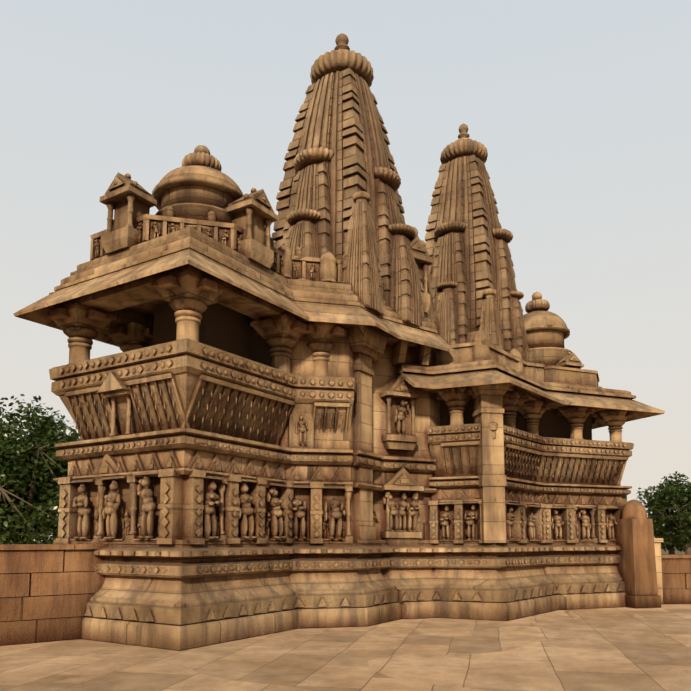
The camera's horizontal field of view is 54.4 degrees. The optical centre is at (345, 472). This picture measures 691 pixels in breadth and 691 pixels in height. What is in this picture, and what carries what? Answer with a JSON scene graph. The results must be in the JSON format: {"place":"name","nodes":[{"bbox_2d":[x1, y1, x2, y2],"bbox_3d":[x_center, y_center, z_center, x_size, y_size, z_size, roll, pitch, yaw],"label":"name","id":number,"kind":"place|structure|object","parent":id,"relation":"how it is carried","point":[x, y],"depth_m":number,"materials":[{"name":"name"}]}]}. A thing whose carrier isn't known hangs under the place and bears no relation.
{"place":"outdoors","nodes":[
{"label":"outdoors","id":0,"kind":"place"},
{"bbox_2d":[0,604,690,690],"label":"platform paving","id":1,"kind":"structure","parent":0,"point":[622,649],"depth_m":9.44,"materials":[{"name":"stone"}]},
{"bbox_2d":[0,544,108,645],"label":"platform wall","id":2,"kind":"structure","parent":1,"relation":"on","point":[48,592],"depth_m":11.07,"materials":[{"name":"stone"}]},
{"bbox_2d":[14,33,664,650],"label":"temple","id":3,"kind":"structure","parent":1,"relation":"on","point":[190,279],"depth_m":13.76,"materials":[{"name":"brown stone"}]},
{"bbox_2d":[49,172,633,625],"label":"temple","id":4,"kind":"structure","parent":3,"relation":"attached to","point":[185,392],"depth_m":12.87,"materials":[{"name":"brown stone"}]},
{"bbox_2d":[153,303,591,439],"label":"interior wall","id":5,"kind":"structure","parent":3,"relation":"attached to","point":[225,328],"depth_m":13.72,"materials":[{"name":"brown stone"}]},
{"bbox_2d":[615,499,660,608],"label":"stone pillar","id":6,"kind":"structure","parent":1,"relation":"on","point":[634,538],"depth_m":16.74,"materials":[{"name":"stone"}]},
{"bbox_2d":[661,554,690,603],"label":"platform wall","id":7,"kind":"structure","parent":1,"relation":"on","point":[676,576],"depth_m":17.58,"materials":[{"name":"stone"}]},
{"bbox_2d":[0,0,690,540],"label":"sky","id":8,"kind":"structure","parent":0,"point":[580,110],"materials":[{"name":"grey"}]},
{"bbox_2d":[10,541,684,553],"bbox_3d":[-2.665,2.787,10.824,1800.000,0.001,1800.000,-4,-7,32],"label":"ground","id":9,"kind":"structure","parent":0,"point":[667,551],"depth_m":97.74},
{"bbox_2d":[0,420,58,542],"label":"tree","id":10,"kind":"object","parent":9,"relation":"on","point":[25,476],"depth_m":32.19,"materials":[{"name":"green plant"}]},
{"bbox_2d":[0,394,80,543],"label":"tree","id":11,"kind":"object","parent":9,"relation":"on","point":[21,452],"depth_m":28.78,"materials":[{"name":"green plant"}]},
{"bbox_2d":[636,471,690,553],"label":"tree","id":12,"kind":"object","parent":9,"relation":"on","point":[677,492],"depth_m":50.86,"materials":[{"name":"green plant"}]},
{"bbox_2d":[654,526,690,553],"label":"tree","id":13,"kind":"object","parent":9,"relation":"on","point":[669,546],"depth_m":58.96,"materials":[{"name":"green plant"}]},
{"bbox_2d":[264,68,528,361],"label":"temple spire","id":14,"kind":"structure","parent":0,"point":[339,115],"depth_m":16.12,"materials":[{"name":"brown stone"}]}
]}

